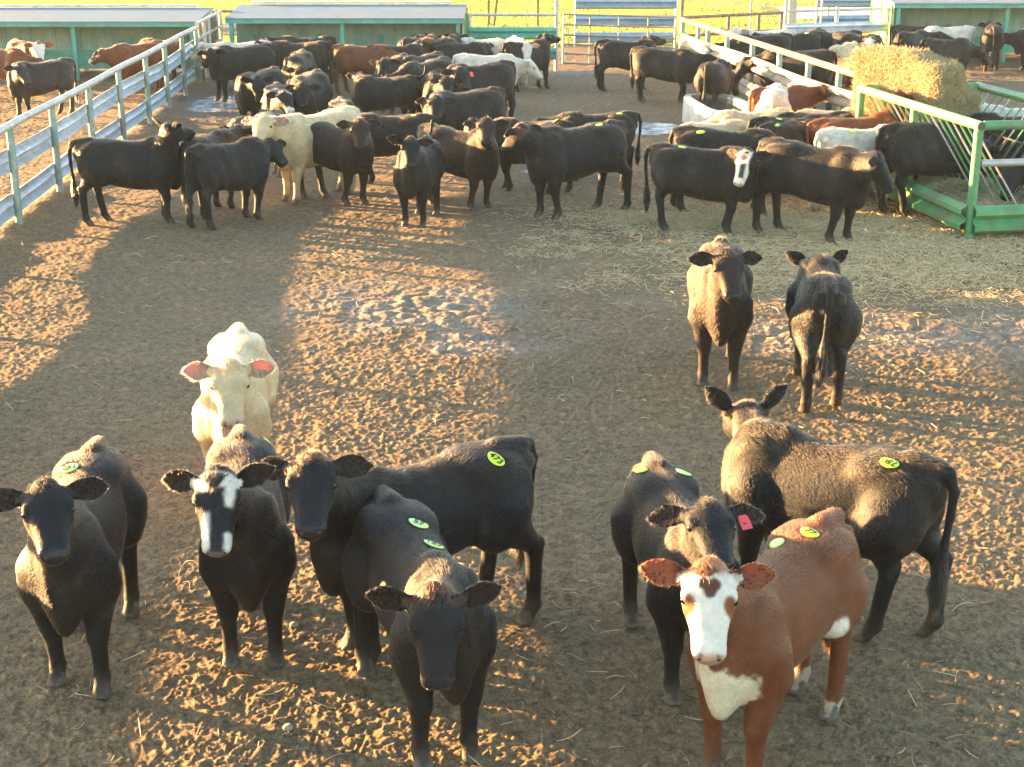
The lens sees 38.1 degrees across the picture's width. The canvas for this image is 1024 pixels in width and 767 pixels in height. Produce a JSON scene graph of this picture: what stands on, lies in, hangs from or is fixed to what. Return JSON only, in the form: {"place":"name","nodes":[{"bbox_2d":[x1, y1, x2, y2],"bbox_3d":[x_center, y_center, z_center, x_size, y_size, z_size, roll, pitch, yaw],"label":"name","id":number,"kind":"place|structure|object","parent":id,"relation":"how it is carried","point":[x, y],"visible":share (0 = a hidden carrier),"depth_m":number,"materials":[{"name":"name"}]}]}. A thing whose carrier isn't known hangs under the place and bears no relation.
{"place":"outdoors","nodes":[
{"label":"outdoors","id":0,"kind":"place"},
{"bbox_2d":[1,0,865,45],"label":"field","id":1,"kind":"structure","parent":0,"point":[770,8],"depth_m":60.73,"materials":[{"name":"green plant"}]},
{"bbox_2d":[574,0,677,43],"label":"loading fence","id":2,"kind":"object","parent":1,"relation":"on","point":[624,4],"visible":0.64,"depth_m":44.69,"materials":[{"name":"metal"}]},
{"bbox_2d":[685,0,870,28],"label":"field wire fence","id":3,"kind":"object","parent":1,"relation":"on","point":[751,4],"visible":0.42,"depth_m":45.51,"materials":[{"name":"metal"}]},
{"bbox_2d":[787,0,796,23],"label":"timber pole","id":4,"kind":"object","parent":1,"relation":"on","point":[791,18],"visible":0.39,"depth_m":51.29,"materials":[{"name":"beige wood"}]},
{"bbox_2d":[815,0,870,22],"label":"guardrail fence","id":5,"kind":"object","parent":1,"relation":"on","point":[828,4],"visible":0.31,"depth_m":49.42,"materials":[{"name":"metal"}]},
{"bbox_2d":[433,345,445,352],"bbox_3d":[-0.711,-0.334,14.542,0.127,0.074,0.123,0,18,0],"label":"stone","id":6,"kind":"object","parent":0,"point":[440,348],"visible":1,"depth_m":14.50,"materials":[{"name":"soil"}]},
{"bbox_2d":[0,8,1023,766],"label":"ground","id":7,"kind":"structure","parent":0,"point":[142,350],"depth_m":12.63,"materials":[{"name":"brown soil"}]},
{"bbox_2d":[0,47,43,101],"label":"cow","id":8,"kind":"object","parent":7,"relation":"on","point":[10,56],"visible":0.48,"depth_m":32.37},
{"bbox_2d":[6,39,53,60],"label":"cow","id":9,"kind":"object","parent":7,"relation":"on","point":[36,49],"visible":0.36,"depth_m":33.27},
{"bbox_2d":[3,57,79,117],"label":"cow","id":10,"kind":"object","parent":7,"relation":"on","point":[26,81],"visible":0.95,"depth_m":29.99},
{"bbox_2d":[0,435,147,699],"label":"cow","id":11,"kind":"object","parent":7,"relation":"on","point":[84,509],"visible":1,"depth_m":8.01},
{"bbox_2d":[0,25,201,226],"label":"guardrail fence","id":12,"kind":"object","parent":7,"relation":"on","point":[18,199],"visible":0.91,"depth_m":23.86,"materials":[{"name":"metal"}]},
{"bbox_2d":[0,4,215,79],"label":"feed shelter","id":13,"kind":"object","parent":7,"relation":"on","point":[79,36],"visible":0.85,"depth_m":37.41,"materials":[{"name":"metal"}]},
{"bbox_2d":[88,40,163,91],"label":"cow","id":14,"kind":"object","parent":7,"relation":"on","point":[114,55],"visible":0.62,"depth_m":33.40},
{"bbox_2d":[67,117,195,226],"bbox_3d":[-5.134,-2.888,20.114,1.696,1.440,0.716,-1,18,-3],"label":"cow","id":15,"kind":"object","parent":7,"relation":"on","point":[151,163],"visible":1,"depth_m":19.90},
{"bbox_2d":[138,38,187,88],"bbox_3d":[-8.369,-7.495,34.704,1.943,1.175,0.706,12,21,32],"label":"calf","id":16,"kind":"object","parent":7,"relation":"on","point":[173,47],"visible":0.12,"depth_m":34.10},
{"bbox_2d":[195,10,222,80],"bbox_3d":[-7.497,-8.328,36.883,0.088,1.620,4.105,-1,18,-3],"label":"end fence","id":17,"kind":"object","parent":7,"relation":"on","point":[216,29],"visible":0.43,"depth_m":36.59,"materials":[{"name":"metal"}]},
{"bbox_2d":[188,96,237,112],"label":"puddle water","id":18,"kind":"structure","parent":7,"relation":"on","point":[210,104],"depth_m":32.16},
{"bbox_2d":[179,123,252,218],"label":"cow","id":19,"kind":"object","parent":7,"relation":"on","point":[227,134],"visible":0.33,"depth_m":20.88},
{"bbox_2d":[215,10,236,43],"bbox_3d":[-7.376,-9.195,39.652,1.048,1.555,0.194,0,18,0],"label":"gap fence","id":20,"kind":"object","parent":7,"relation":"on","point":[225,27],"visible":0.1,"depth_m":39.50,"materials":[{"name":"metal"}]},
{"bbox_2d":[160,424,296,668],"bbox_3d":[-1.613,0.885,8.630,0.714,1.370,1.727,-3,18,-10],"label":"cow","id":21,"kind":"object","parent":7,"relation":"on","point":[246,549],"visible":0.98,"depth_m":8.19},
{"bbox_2d":[180,322,278,460],"bbox_3d":[-1.994,0.233,10.772,0.637,1.286,1.861,-2,18,-6],"label":"cow","id":22,"kind":"object","parent":7,"relation":"on","point":[235,374],"visible":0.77,"depth_m":10.35},
{"bbox_2d":[190,40,270,89],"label":"cow","id":23,"kind":"object","parent":7,"relation":"on","point":[194,56],"visible":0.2,"depth_m":34.32},
{"bbox_2d":[183,136,287,229],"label":"cow","id":24,"kind":"object","parent":7,"relation":"on","point":[242,164],"visible":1,"depth_m":19.86},
{"bbox_2d":[197,42,278,101],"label":"cow","id":25,"kind":"object","parent":7,"relation":"on","point":[223,64],"visible":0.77,"depth_m":32.35},
{"bbox_2d":[227,109,284,177],"bbox_3d":[-4.111,-3.688,23.193,0.599,1.058,1.737,10,21,28],"label":"calf","id":26,"kind":"object","parent":7,"relation":"on","point":[272,112],"visible":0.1,"depth_m":23.34},
{"bbox_2d":[234,66,286,116],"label":"cow","id":27,"kind":"object","parent":7,"relation":"on","point":[249,90],"visible":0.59,"depth_m":27.64},
{"bbox_2d":[261,82,298,114],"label":"cow","id":28,"kind":"object","parent":7,"relation":"on","point":[276,95],"visible":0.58,"depth_m":25.44},
{"bbox_2d":[282,723,293,730],"bbox_3d":[-1.196,1.835,7.907,0.059,0.036,0.057,0,18,0],"label":"stone","id":29,"kind":"object","parent":7,"relation":"on","point":[287,726],"visible":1,"depth_m":7.89,"materials":[{"name":"beige stone"}]},
{"bbox_2d":[253,40,333,83],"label":"cow","id":30,"kind":"object","parent":7,"relation":"on","point":[320,51],"visible":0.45,"depth_m":33.47},
{"bbox_2d":[289,621,297,627],"bbox_3d":[-1.329,1.470,9.031,0.055,0.033,0.061,0,18,0],"label":"stone","id":31,"kind":"object","parent":7,"relation":"on","point":[293,624],"visible":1,"depth_m":9.01,"materials":[{"name":"beige stone"}]},
{"bbox_2d":[281,49,316,81],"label":"cow","id":32,"kind":"object","parent":7,"relation":"on","point":[299,62],"visible":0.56,"depth_m":30.95},
{"bbox_2d":[261,35,336,84],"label":"cow","id":33,"kind":"object","parent":7,"relation":"on","point":[324,38],"visible":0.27,"depth_m":35.20},
{"bbox_2d":[242,105,360,204],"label":"cow","id":34,"kind":"object","parent":7,"relation":"on","point":[293,131],"visible":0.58,"depth_m":21.40},
{"bbox_2d":[283,68,332,114],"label":"cow","id":35,"kind":"object","parent":7,"relation":"on","point":[314,88],"visible":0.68,"depth_m":26.68},
{"bbox_2d":[328,96,353,108],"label":"calf","id":36,"kind":"object","parent":7,"relation":"on","point":[338,102],"visible":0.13,"depth_m":24.60},
{"bbox_2d":[300,117,381,205],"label":"cow","id":37,"kind":"object","parent":7,"relation":"on","point":[345,148],"visible":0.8,"depth_m":21.27},
{"bbox_2d":[224,1,467,54],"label":"feed shelter","id":38,"kind":"object","parent":7,"relation":"on","point":[364,23],"visible":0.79,"depth_m":38.16,"materials":[{"name":"metal"}]},
{"bbox_2d":[332,43,400,93],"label":"cow","id":39,"kind":"object","parent":7,"relation":"on","point":[353,58],"visible":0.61,"depth_m":33.58},
{"bbox_2d":[346,65,426,113],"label":"cow","id":40,"kind":"object","parent":7,"relation":"on","point":[369,92],"visible":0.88,"depth_m":27.87},
{"bbox_2d":[369,52,414,114],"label":"cow","id":41,"kind":"object","parent":7,"relation":"on","point":[387,65],"visible":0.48,"depth_m":30.05},
{"bbox_2d":[366,40,429,73],"bbox_3d":[-2.572,-7.267,34.076,1.579,1.131,0.874,-15,23,-38],"label":"calf","id":42,"kind":"object","parent":7,"relation":"on","point":[410,48],"visible":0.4,"depth_m":33.82},
{"bbox_2d":[361,112,436,183],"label":"cow","id":43,"kind":"object","parent":7,"relation":"on","point":[403,126],"visible":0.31,"depth_m":22.82},
{"bbox_2d":[257,434,544,666],"bbox_3d":[-0.600,0.889,8.575,1.826,1.395,0.720,-15,23,-38],"label":"cow","id":44,"kind":"object","parent":7,"relation":"on","point":[478,494],"visible":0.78,"depth_m":8.50},
{"bbox_2d":[387,119,445,226],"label":"cow","id":45,"kind":"object","parent":7,"relation":"on","point":[419,169],"visible":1,"depth_m":19.80},
{"bbox_2d":[380,56,452,113],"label":"cow","id":46,"kind":"object","parent":7,"relation":"on","point":[414,67],"visible":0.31,"depth_m":28.54},
{"bbox_2d":[397,33,435,45],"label":"calf","id":47,"kind":"object","parent":7,"relation":"on","point":[405,40],"visible":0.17,"depth_m":34.75},
{"bbox_2d":[397,51,443,109],"bbox_3d":[-2.053,-6.381,31.319,0.670,1.151,1.966,12,22,33],"label":"calf","id":48,"kind":"object","parent":7,"relation":"on","point":[423,58],"visible":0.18,"depth_m":31.17},
{"bbox_2d":[340,484,503,766],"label":"cow","id":49,"kind":"object","parent":7,"relation":"on","point":[417,588],"visible":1,"depth_m":7.36},
{"bbox_2d":[416,68,443,111],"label":"calf","id":50,"kind":"object","parent":7,"relation":"on","point":[430,75],"visible":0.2,"depth_m":28.05},
{"bbox_2d":[417,33,445,53],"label":"calf","id":51,"kind":"object","parent":7,"relation":"on","point":[430,38],"visible":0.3,"depth_m":34.76},
{"bbox_2d":[422,75,471,109],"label":"calf","id":52,"kind":"object","parent":7,"relation":"on","point":[443,83],"visible":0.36,"depth_m":26.85},
{"bbox_2d":[436,33,468,43],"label":"calf","id":53,"kind":"object","parent":7,"relation":"on","point":[454,38],"visible":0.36,"depth_m":35.43},
{"bbox_2d":[415,86,506,130],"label":"cow","id":54,"kind":"object","parent":7,"relation":"on","point":[456,111],"visible":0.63,"depth_m":24.50},
{"bbox_2d":[429,41,493,63],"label":"cow","id":55,"kind":"object","parent":7,"relation":"on","point":[450,50],"visible":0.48,"depth_m":34.55},
{"bbox_2d":[416,114,509,210],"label":"cow","id":56,"kind":"object","parent":7,"relation":"on","point":[472,156],"visible":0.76,"depth_m":20.90},
{"bbox_2d":[441,35,505,55],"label":"calf","id":57,"kind":"object","parent":7,"relation":"on","point":[497,43],"visible":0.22,"depth_m":35.35},
{"bbox_2d":[441,59,516,117],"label":"cow","id":58,"kind":"object","parent":7,"relation":"on","point":[501,73],"visible":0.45,"depth_m":28.27},
{"bbox_2d":[452,53,542,104],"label":"cow","id":59,"kind":"object","parent":7,"relation":"on","point":[523,66],"visible":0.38,"depth_m":31.53},
{"bbox_2d":[0,81,1023,766],"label":"straw litter","id":60,"kind":"object","parent":7,"relation":"on","point":[931,245],"depth_m":18.68,"materials":[{"name":"beige plant"}]},
{"bbox_2d":[467,0,558,70],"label":"rail fence","id":61,"kind":"object","parent":7,"relation":"on","point":[501,32],"visible":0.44,"depth_m":38.25,"materials":[{"name":"metal"}]},
{"bbox_2d":[463,117,574,194],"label":"cow","id":62,"kind":"object","parent":7,"relation":"on","point":[515,157],"visible":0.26,"depth_m":22.24},
{"bbox_2d":[506,36,539,88],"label":"cow","id":63,"kind":"object","parent":7,"relation":"on","point":[526,48],"visible":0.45,"depth_m":34.12},
{"bbox_2d":[501,33,560,91],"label":"cow","id":64,"kind":"object","parent":7,"relation":"on","point":[540,56],"visible":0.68,"depth_m":34.46},
{"bbox_2d":[499,119,632,220],"bbox_3d":[0.698,-2.993,20.533,2.192,1.380,0.676,-10,21,-29],"label":"cow","id":65,"kind":"object","parent":7,"relation":"on","point":[556,155],"visible":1,"depth_m":20.34},
{"bbox_2d":[532,110,642,180],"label":"cow","id":66,"kind":"object","parent":7,"relation":"on","point":[630,118],"visible":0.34,"depth_m":23.07},
{"bbox_2d":[593,35,665,90],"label":"cow","id":67,"kind":"object","parent":7,"relation":"on","point":[613,53],"visible":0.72,"depth_m":34.22},
{"bbox_2d":[636,122,677,134],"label":"puddle water","id":68,"kind":"structure","parent":7,"relation":"on","point":[653,128],"depth_m":28.90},
{"bbox_2d":[629,46,717,102],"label":"cow","id":69,"kind":"object","parent":7,"relation":"on","point":[679,66],"visible":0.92,"depth_m":32.02},
{"bbox_2d":[610,450,765,705],"bbox_3d":[0.932,1.055,8.213,0.623,1.304,1.805,-3,18,-9],"label":"cow","id":70,"kind":"object","parent":7,"relation":"on","point":[661,508],"visible":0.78,"depth_m":8.07},
{"bbox_2d":[641,142,771,235],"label":"cow","id":71,"kind":"object","parent":7,"relation":"on","point":[726,175],"visible":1,"depth_m":19.31},
{"bbox_2d":[679,119,746,131],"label":"calf","id":72,"kind":"object","parent":7,"relation":"on","point":[734,125],"visible":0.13,"depth_m":22.41},
{"bbox_2d":[682,94,747,122],"bbox_3d":[4.050,-5.167,28.815,1.120,0.600,2.820,-2,18,-6],"label":"water tank","id":73,"kind":"object","parent":7,"relation":"on","point":[695,109],"visible":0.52,"depth_m":28.83,"materials":[{"name":"plastic"}]},
{"bbox_2d":[694,58,742,101],"bbox_3d":[4.199,-6.003,30.118,0.698,1.175,1.894,7,19,21],"label":"calf","id":74,"kind":"object","parent":7,"relation":"on","point":[716,78],"visible":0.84,"depth_m":29.45},
{"bbox_2d":[668,124,776,215],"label":"cow","id":75,"kind":"object","parent":7,"relation":"on","point":[693,136],"visible":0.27,"depth_m":20.50},
{"bbox_2d":[686,235,762,390],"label":"cow","id":76,"kind":"object","parent":7,"relation":"on","point":[720,283],"visible":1,"depth_m":13.10},
{"bbox_2d":[679,0,783,51],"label":"corner rail fence","id":77,"kind":"object","parent":7,"relation":"on","point":[757,14],"visible":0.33,"depth_m":38.38,"materials":[{"name":"metal"}]},
{"bbox_2d":[562,13,676,64],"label":"pipe gate","id":78,"kind":"structure","parent":77,"relation":"attached to","point":[590,35],"depth_m":38.19,"materials":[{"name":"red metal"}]},
{"bbox_2d":[701,107,792,124],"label":"calf","id":79,"kind":"object","parent":7,"relation":"on","point":[721,116],"visible":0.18,"depth_m":23.27},
{"bbox_2d":[708,32,793,69],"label":"cow","id":80,"kind":"object","parent":7,"relation":"on","point":[785,40],"visible":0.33,"depth_m":34.35},
{"bbox_2d":[638,506,868,766],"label":"cow","id":81,"kind":"object","parent":7,"relation":"on","point":[779,609],"visible":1,"depth_m":7.18},
{"bbox_2d":[723,27,795,78],"bbox_3d":[5.961,-8.054,36.200,1.841,1.312,0.988,-5,19,-15],"label":"calf","id":82,"kind":"object","parent":7,"relation":"on","point":[736,30],"visible":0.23,"depth_m":35.93},
{"bbox_2d":[678,17,853,110],"bbox_3d":[5.192,-6.169,30.380,0.225,1.538,15.316,-2,18,-7],"label":"sunlit guardrail fence","id":83,"kind":"object","parent":7,"relation":"on","point":[839,97],"visible":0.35,"depth_m":30.27,"materials":[{"name":"white metal"}]},
{"bbox_2d":[755,83,791,110],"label":"calf","id":84,"kind":"object","parent":7,"relation":"on","point":[775,95],"visible":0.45,"depth_m":25.15},
{"bbox_2d":[734,48,837,110],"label":"cow","id":85,"kind":"object","parent":7,"relation":"on","point":[797,66],"visible":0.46,"depth_m":30.56},
{"bbox_2d":[751,30,823,51],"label":"calf","id":86,"kind":"object","parent":7,"relation":"on","point":[809,40],"visible":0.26,"depth_m":35.95},
{"bbox_2d":[747,83,831,111],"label":"cow","id":87,"kind":"object","parent":7,"relation":"on","point":[800,96],"visible":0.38,"depth_m":26.22},
{"bbox_2d":[782,119,806,194],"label":"calf","id":88,"kind":"object","parent":7,"relation":"on","point":[802,125],"visible":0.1,"depth_m":22.03},
{"bbox_2d":[746,113,853,128],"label":"calf","id":89,"kind":"object","parent":7,"relation":"on","point":[757,122],"visible":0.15,"depth_m":22.13},
{"bbox_2d":[758,116,845,145],"bbox_3d":[4.406,-3.420,22.275,1.930,1.116,0.664,-12,21,-32],"label":"calf","id":90,"kind":"object","parent":7,"relation":"on","point":[790,131],"visible":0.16,"depth_m":21.77},
{"bbox_2d":[777,110,854,118],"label":"calf","id":91,"kind":"object","parent":7,"relation":"on","point":[791,114],"visible":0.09,"depth_m":22.80},
{"bbox_2d":[809,27,826,41],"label":"calf","id":92,"kind":"object","parent":7,"relation":"on","point":[818,29],"visible":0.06,"depth_m":37.62},
{"bbox_2d":[752,136,894,243],"bbox_3d":[4.018,-2.455,19.048,0.802,1.276,2.060,-16,24,-39],"label":"cow","id":93,"kind":"object","parent":7,"relation":"on","point":[837,179],"visible":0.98,"depth_m":18.88},
{"bbox_2d":[785,249,862,413],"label":"cow","id":94,"kind":"object","parent":7,"relation":"on","point":[822,308],"visible":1,"depth_m":12.60},
{"bbox_2d":[797,107,865,117],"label":"calf","id":95,"kind":"object","parent":7,"relation":"on","point":[815,111],"visible":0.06,"depth_m":23.14},
{"bbox_2d":[703,384,959,640],"bbox_3d":[1.796,0.791,9.152,0.807,1.225,1.962,-13,22,-36],"label":"cow","id":96,"kind":"object","parent":7,"relation":"on","point":[890,501],"visible":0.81,"depth_m":8.69},
{"bbox_2d":[783,0,889,44],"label":"pen back fence","id":97,"kind":"object","parent":7,"relation":"on","point":[867,26],"visible":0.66,"depth_m":39.99,"materials":[{"name":"metal"}]},
{"bbox_2d":[825,55,853,105],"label":"calf","id":98,"kind":"object","parent":7,"relation":"on","point":[845,63],"visible":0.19,"depth_m":31.23},
{"bbox_2d":[820,29,862,49],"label":"calf","id":99,"kind":"object","parent":7,"relation":"on","point":[827,43],"visible":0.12,"depth_m":36.72},
{"bbox_2d":[829,41,865,87],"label":"calf","id":100,"kind":"object","parent":7,"relation":"on","point":[843,49],"visible":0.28,"depth_m":34.26},
{"bbox_2d":[810,124,895,213],"bbox_3d":[5.161,-3.055,20.981,2.130,1.222,0.712,-8,20,-23],"label":"calf","id":101,"kind":"object","parent":7,"relation":"on","point":[832,137],"visible":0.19,"depth_m":20.49},
{"bbox_2d":[831,31,884,47],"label":"calf","id":102,"kind":"object","parent":7,"relation":"on","point":[839,37],"visible":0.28,"depth_m":35.98},
{"bbox_2d":[805,89,914,143],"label":"cow","id":103,"kind":"object","parent":7,"relation":"on","point":[872,121],"visible":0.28,"depth_m":21.78},
{"bbox_2d":[889,24,935,46],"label":"calf","id":104,"kind":"object","parent":7,"relation":"on","point":[895,29],"visible":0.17,"depth_m":39.47},
{"bbox_2d":[892,29,954,48],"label":"cow","id":105,"kind":"object","parent":7,"relation":"on","point":[908,39],"visible":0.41,"depth_m":36.32},
{"bbox_2d":[874,113,999,216],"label":"cow","id":106,"kind":"object","parent":7,"relation":"on","point":[907,149],"visible":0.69,"depth_m":20.40},
{"bbox_2d":[855,82,1023,240],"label":"hay feeder","id":107,"kind":"object","parent":7,"relation":"on","point":[936,206],"visible":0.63,"depth_m":19.60,"materials":[{"name":"green paint"}]},
{"bbox_2d":[849,42,982,121],"bbox_3d":[6.129,-4.531,22.465,1.028,1.044,1.948,-10,21,-28],"label":"hay bale","id":108,"kind":"object","parent":107,"relation":"on","point":[926,76],"visible":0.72,"depth_m":21.92},
{"bbox_2d":[913,168,1023,220],"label":"loose hay","id":109,"kind":"object","parent":107,"relation":"in","point":[936,183],"depth_m":20.56},
{"bbox_2d":[914,25,975,43],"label":"calf","id":110,"kind":"object","parent":7,"relation":"on","point":[967,31],"visible":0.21,"depth_m":38.84},
{"bbox_2d":[869,0,1023,62],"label":"feed shelter","id":111,"kind":"object","parent":7,"relation":"on","point":[1008,15],"visible":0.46,"depth_m":41.32,"materials":[{"name":"metal"}]},
{"bbox_2d":[920,37,988,69],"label":"cow","id":112,"kind":"object","parent":7,"relation":"on","point":[964,51],"visible":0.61,"depth_m":35.59},
{"bbox_2d":[977,21,1004,70],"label":"cow","id":113,"kind":"object","parent":7,"relation":"on","point":[992,39],"visible":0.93,"depth_m":38.28},
{"bbox_2d":[970,111,1023,170],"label":"cow","id":114,"kind":"object","parent":7,"relation":"on","point":[986,116],"visible":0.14,"depth_m":21.58},
{"bbox_2d":[981,100,1023,116],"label":"calf","id":115,"kind":"object","parent":7,"relation":"on","point":[1005,111],"visible":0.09,"depth_m":23.12},
{"bbox_2d":[986,166,1023,200],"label":"calf","id":116,"kind":"object","parent":7,"relation":"on","point":[1013,177],"visible":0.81,"depth_m":19.65},
{"bbox_2d":[1004,28,1023,70],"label":"calf","id":117,"kind":"object","parent":7,"relation":"on","point":[1015,40],"visible":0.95,"depth_m":38.35},
{"bbox_2d":[776,7,870,18],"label":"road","id":118,"kind":"structure","parent":0,"point":[805,15],"depth_m":57.80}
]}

